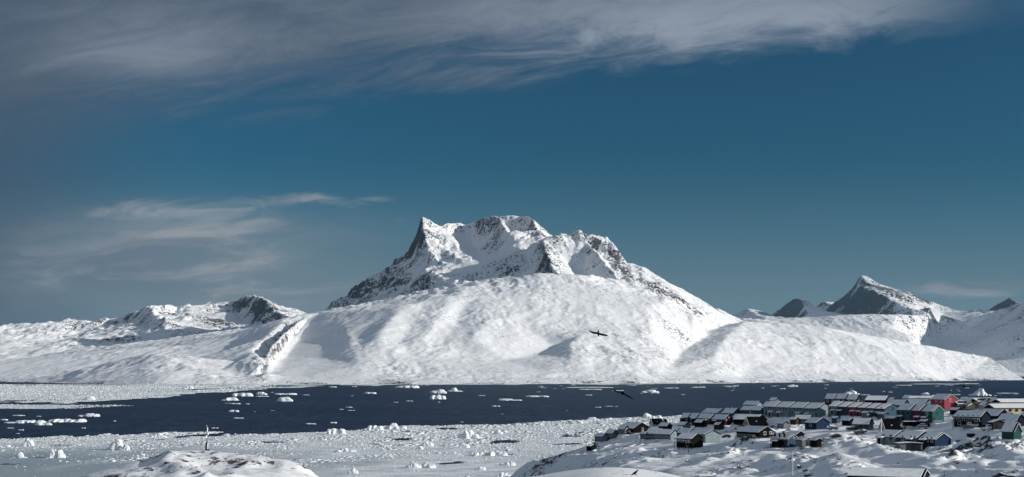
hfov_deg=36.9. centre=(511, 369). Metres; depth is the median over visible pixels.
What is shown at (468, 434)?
iceberg
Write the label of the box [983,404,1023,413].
apartment block
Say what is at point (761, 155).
sky
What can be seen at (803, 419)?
house
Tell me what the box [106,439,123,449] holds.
iceberg
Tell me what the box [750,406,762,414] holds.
house
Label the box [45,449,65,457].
iceberg
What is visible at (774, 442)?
shed
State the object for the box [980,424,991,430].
boat
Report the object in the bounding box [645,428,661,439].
house
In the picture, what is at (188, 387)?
iceberg
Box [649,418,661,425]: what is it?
cabin
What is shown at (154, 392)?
drift ice
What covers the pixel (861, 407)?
row house
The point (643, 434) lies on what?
shed
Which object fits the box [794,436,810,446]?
garage
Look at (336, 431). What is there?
iceberg
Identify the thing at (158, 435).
iceberg
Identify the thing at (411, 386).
ice floe
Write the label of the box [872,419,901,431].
cabin
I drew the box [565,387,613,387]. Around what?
ice floe
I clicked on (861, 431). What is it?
boat
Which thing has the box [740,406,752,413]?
house
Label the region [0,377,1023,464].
sea
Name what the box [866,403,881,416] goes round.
row house
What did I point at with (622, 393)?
raven
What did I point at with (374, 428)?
iceberg
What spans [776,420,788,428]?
shed
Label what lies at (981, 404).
house
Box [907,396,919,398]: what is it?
house
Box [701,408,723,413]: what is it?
house
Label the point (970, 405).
house
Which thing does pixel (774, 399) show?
house
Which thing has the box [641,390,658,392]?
iceberg
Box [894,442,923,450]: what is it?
shed
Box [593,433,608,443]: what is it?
house
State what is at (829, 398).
house
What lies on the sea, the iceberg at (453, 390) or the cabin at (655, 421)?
the iceberg at (453, 390)
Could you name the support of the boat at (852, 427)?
on the snowy ground
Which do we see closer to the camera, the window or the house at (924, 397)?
the window
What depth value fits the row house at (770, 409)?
781.67 m
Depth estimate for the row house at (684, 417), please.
840.84 m
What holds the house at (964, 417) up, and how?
on the snowy ground
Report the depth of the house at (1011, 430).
472.58 m
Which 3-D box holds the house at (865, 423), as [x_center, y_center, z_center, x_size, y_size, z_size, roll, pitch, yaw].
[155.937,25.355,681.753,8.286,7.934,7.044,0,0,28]
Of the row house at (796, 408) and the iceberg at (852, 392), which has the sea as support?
the iceberg at (852, 392)
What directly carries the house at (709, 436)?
on the snowy ground
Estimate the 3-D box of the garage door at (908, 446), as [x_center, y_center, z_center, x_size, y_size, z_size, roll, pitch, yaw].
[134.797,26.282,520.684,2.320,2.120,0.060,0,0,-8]
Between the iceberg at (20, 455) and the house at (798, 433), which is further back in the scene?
the iceberg at (20, 455)
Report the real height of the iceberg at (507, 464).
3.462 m
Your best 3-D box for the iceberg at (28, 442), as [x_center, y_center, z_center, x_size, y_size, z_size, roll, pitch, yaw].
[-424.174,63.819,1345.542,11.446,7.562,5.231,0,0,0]
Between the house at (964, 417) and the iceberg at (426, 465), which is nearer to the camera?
the house at (964, 417)
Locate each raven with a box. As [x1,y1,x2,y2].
[590,330,607,336]
[612,389,632,398]
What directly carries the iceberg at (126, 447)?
on the sea
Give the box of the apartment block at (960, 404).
[955,401,966,409]
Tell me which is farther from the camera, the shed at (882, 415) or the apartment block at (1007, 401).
the apartment block at (1007, 401)
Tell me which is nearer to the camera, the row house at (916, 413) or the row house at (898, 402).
the row house at (916, 413)
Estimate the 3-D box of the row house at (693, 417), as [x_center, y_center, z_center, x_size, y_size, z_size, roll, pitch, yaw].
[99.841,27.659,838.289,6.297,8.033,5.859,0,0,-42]
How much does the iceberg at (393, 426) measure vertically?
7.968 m
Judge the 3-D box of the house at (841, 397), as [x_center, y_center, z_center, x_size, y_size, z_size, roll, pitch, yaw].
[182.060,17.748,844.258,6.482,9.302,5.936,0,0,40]
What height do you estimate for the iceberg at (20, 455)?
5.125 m
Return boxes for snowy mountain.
[0,215,1023,383]
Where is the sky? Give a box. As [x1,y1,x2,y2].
[0,0,1023,325]
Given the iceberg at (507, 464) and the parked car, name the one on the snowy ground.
the parked car
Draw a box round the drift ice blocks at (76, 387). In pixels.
[0,384,273,408]
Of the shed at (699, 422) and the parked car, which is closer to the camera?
the parked car
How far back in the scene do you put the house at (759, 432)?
662.14 m
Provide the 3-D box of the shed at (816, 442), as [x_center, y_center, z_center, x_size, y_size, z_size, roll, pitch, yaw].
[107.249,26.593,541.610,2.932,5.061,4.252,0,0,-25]
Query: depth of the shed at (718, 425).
794.54 m
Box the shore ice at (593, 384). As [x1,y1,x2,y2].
[215,380,981,385]
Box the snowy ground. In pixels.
[80,408,1023,476]
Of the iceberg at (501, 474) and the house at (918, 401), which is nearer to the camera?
the house at (918, 401)
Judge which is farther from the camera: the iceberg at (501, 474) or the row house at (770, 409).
the iceberg at (501, 474)
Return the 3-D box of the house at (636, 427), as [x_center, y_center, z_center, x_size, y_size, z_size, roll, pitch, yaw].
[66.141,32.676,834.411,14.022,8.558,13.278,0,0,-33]
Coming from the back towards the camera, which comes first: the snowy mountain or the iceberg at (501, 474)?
the snowy mountain
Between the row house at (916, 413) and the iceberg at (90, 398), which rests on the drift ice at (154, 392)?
the iceberg at (90, 398)
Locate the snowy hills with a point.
(23, 340)
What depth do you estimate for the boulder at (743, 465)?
497.62 m
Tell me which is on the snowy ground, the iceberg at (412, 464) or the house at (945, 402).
the house at (945, 402)
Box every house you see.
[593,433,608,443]
[605,429,617,438]
[617,425,629,434]
[623,422,649,433]
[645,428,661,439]
[654,429,676,439]
[658,422,671,428]
[674,433,703,452]
[676,428,693,436]
[678,422,690,427]
[680,413,691,421]
[688,429,720,442]
[689,413,699,425]
[697,413,714,426]
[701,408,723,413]
[711,414,732,424]
[722,406,740,416]
[733,414,767,425]
[735,425,775,438]
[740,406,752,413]
[743,401,762,405]
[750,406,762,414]
[763,401,781,417]
[769,397,779,400]
[770,431,797,448]
[776,401,795,416]
[788,431,804,436]
[789,402,809,416]
[795,415,812,423]
[803,402,827,416]
[804,417,830,429]
[825,393,836,404]
[828,401,843,417]
[835,393,848,401]
[836,402,854,416]
[846,394,861,401]
[846,467,930,476]
[847,402,863,416]
[852,418,873,429]
[855,402,872,415]
[865,396,888,403]
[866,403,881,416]
[874,403,897,416]
[876,429,903,444]
[887,399,909,406]
[896,403,916,423]
[896,430,926,441]
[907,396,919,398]
[908,399,929,403]
[911,404,926,420]
[918,431,951,449]
[919,396,931,400]
[921,404,943,422]
[930,394,958,411]
[952,410,991,426]
[958,397,971,400]
[964,401,975,409]
[974,397,990,402]
[978,401,989,409]
[982,409,1006,419]
[985,397,997,403]
[998,414,1023,426]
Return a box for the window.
[996,423,1002,428]
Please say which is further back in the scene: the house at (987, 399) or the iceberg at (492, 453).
the iceberg at (492, 453)
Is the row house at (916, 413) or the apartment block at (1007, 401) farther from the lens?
the apartment block at (1007, 401)
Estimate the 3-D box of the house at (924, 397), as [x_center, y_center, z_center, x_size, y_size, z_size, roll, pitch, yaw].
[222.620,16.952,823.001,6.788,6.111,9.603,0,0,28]
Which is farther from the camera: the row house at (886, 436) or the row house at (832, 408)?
the row house at (832, 408)
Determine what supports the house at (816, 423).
on the snowy ground
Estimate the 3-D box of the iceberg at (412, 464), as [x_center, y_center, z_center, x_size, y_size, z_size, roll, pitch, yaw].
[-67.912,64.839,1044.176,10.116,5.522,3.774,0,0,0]
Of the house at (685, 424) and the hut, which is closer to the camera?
the hut
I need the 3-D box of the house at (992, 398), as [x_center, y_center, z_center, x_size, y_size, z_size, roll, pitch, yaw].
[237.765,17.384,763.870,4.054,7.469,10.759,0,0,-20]
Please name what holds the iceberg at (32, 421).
on the sea
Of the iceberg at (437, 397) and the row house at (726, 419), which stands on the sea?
the iceberg at (437, 397)
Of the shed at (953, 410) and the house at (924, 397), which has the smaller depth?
the shed at (953, 410)
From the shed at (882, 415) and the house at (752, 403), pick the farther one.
the house at (752, 403)
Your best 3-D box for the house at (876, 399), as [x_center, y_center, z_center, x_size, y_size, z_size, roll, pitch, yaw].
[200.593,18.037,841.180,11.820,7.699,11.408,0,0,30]
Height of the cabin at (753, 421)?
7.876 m
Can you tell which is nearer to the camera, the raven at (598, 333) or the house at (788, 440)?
the raven at (598, 333)
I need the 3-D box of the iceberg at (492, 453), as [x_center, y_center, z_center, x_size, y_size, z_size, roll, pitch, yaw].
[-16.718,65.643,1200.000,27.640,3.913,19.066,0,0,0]
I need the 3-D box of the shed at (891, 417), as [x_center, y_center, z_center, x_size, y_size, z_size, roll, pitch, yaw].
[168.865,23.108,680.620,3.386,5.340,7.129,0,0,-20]
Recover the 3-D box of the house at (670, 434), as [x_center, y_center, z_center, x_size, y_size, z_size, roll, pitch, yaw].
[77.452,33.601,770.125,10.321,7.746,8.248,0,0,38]
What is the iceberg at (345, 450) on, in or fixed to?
on the sea
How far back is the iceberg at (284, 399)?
3243.36 m
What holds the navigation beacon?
on the snowy ground
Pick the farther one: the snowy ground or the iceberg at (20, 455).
the iceberg at (20, 455)
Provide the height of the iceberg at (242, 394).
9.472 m
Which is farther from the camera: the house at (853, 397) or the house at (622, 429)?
the house at (853, 397)
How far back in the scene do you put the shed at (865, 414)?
738.73 m
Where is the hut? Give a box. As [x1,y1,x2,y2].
[586,444,596,450]
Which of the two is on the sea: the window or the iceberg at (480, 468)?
the iceberg at (480, 468)
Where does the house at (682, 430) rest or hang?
on the snowy ground
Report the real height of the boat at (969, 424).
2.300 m
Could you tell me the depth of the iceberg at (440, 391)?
4338.15 m
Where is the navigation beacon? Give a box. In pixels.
[205,427,208,450]
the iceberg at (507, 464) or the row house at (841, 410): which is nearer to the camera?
the row house at (841, 410)
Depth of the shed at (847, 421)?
725.18 m
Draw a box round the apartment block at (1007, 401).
[991,399,1023,403]
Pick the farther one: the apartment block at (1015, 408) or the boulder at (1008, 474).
the apartment block at (1015, 408)
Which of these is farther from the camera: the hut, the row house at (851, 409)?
the hut
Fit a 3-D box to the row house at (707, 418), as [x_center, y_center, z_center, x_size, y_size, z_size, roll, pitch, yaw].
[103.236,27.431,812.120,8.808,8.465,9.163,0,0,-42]
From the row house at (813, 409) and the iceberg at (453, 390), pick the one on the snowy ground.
the row house at (813, 409)
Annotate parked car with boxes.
[830,434,841,437]
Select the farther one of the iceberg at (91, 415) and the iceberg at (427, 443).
the iceberg at (91, 415)
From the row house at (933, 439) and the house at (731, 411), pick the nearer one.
the row house at (933, 439)
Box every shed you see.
[639,431,647,439]
[694,419,703,427]
[713,422,724,429]
[771,439,781,447]
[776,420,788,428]
[789,417,799,424]
[809,438,822,447]
[831,416,840,423]
[841,418,853,425]
[861,411,870,417]
[877,412,888,418]
[886,416,897,418]
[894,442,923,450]
[918,419,930,426]
[949,407,962,414]
[1003,419,1022,425]
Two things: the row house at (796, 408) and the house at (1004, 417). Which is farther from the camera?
the row house at (796, 408)
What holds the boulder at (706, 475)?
on the snowy ground
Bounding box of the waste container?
[967,433,974,436]
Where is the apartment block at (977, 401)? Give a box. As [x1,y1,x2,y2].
[969,398,985,408]
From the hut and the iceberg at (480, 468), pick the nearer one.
the hut
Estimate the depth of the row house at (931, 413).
670.76 m
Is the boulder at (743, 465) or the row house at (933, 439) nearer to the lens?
the boulder at (743, 465)
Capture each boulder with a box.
[699,473,713,476]
[737,464,749,467]
[996,471,1023,476]
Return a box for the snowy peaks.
[732,275,1023,374]
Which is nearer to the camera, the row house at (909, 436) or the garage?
the row house at (909, 436)
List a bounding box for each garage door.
[906,444,912,449]
[913,444,920,449]
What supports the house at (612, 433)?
on the snowy ground
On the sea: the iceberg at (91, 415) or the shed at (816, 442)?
the iceberg at (91, 415)
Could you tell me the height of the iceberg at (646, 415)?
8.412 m
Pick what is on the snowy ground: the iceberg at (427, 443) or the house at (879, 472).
the house at (879, 472)
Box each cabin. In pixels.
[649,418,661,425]
[743,416,768,426]
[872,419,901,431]
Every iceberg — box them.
[11,452,26,457]
[15,420,45,422]
[21,438,33,445]
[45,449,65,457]
[47,419,86,421]
[78,413,99,416]
[80,396,96,399]
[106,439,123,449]
[118,444,129,449]
[149,433,165,436]
[182,386,193,388]
[221,397,237,400]
[232,393,252,395]
[277,397,292,400]
[327,428,345,433]
[335,448,356,451]
[347,467,357,473]
[367,425,383,430]
[384,423,406,428]
[405,461,418,467]
[416,463,435,467]
[421,441,433,445]
[430,389,446,392]
[430,395,445,398]
[448,388,460,391]
[458,430,479,438]
[458,444,469,447]
[473,451,507,455]
[475,467,485,469]
[495,472,511,476]
[499,462,514,465]
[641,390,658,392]
[642,413,661,418]
[842,390,858,393]
[968,388,991,395]
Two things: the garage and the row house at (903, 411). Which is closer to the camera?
the garage
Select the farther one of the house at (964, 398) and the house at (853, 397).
the house at (853, 397)
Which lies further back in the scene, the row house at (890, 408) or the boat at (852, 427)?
the row house at (890, 408)
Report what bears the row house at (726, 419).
on the snowy ground
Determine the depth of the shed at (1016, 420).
523.62 m
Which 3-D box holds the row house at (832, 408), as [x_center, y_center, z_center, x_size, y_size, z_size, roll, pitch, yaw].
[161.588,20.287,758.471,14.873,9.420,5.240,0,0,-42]
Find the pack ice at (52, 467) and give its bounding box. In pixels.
[0,417,679,476]
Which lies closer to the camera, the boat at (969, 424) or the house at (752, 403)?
the boat at (969, 424)
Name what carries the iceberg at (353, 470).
on the sea
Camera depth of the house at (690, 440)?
674.34 m
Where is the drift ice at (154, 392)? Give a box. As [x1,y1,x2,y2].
[0,384,333,408]
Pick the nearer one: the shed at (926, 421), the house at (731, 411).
the shed at (926, 421)
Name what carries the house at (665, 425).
on the snowy ground
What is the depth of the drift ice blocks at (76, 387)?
4873.98 m
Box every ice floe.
[34,422,51,424]
[274,393,296,394]
[395,385,418,387]
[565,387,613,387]
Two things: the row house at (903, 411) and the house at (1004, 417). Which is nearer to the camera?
the house at (1004, 417)
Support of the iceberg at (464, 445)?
on the sea
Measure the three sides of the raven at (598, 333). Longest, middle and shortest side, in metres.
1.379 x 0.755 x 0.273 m
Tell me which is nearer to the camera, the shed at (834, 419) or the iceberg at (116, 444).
the shed at (834, 419)
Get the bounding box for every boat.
[846,425,859,429]
[853,429,866,433]
[960,422,978,428]
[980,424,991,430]
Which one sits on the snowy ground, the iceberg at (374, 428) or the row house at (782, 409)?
the row house at (782, 409)
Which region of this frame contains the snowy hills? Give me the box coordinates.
[0,295,306,360]
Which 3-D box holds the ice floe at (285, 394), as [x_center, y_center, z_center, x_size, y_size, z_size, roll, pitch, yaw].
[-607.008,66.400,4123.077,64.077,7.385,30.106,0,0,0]
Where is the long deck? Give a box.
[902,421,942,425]
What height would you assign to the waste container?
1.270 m
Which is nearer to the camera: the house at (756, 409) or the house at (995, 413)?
the house at (995, 413)
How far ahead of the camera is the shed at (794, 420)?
734.44 m
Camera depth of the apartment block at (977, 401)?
762.45 m
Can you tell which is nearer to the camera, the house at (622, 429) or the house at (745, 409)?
the house at (622, 429)
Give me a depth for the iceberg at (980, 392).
3956.97 m
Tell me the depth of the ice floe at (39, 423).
1855.72 m
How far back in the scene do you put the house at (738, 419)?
771.65 m
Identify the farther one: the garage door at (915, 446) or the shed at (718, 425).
the shed at (718, 425)
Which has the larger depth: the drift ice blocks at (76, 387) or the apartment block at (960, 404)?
the drift ice blocks at (76, 387)

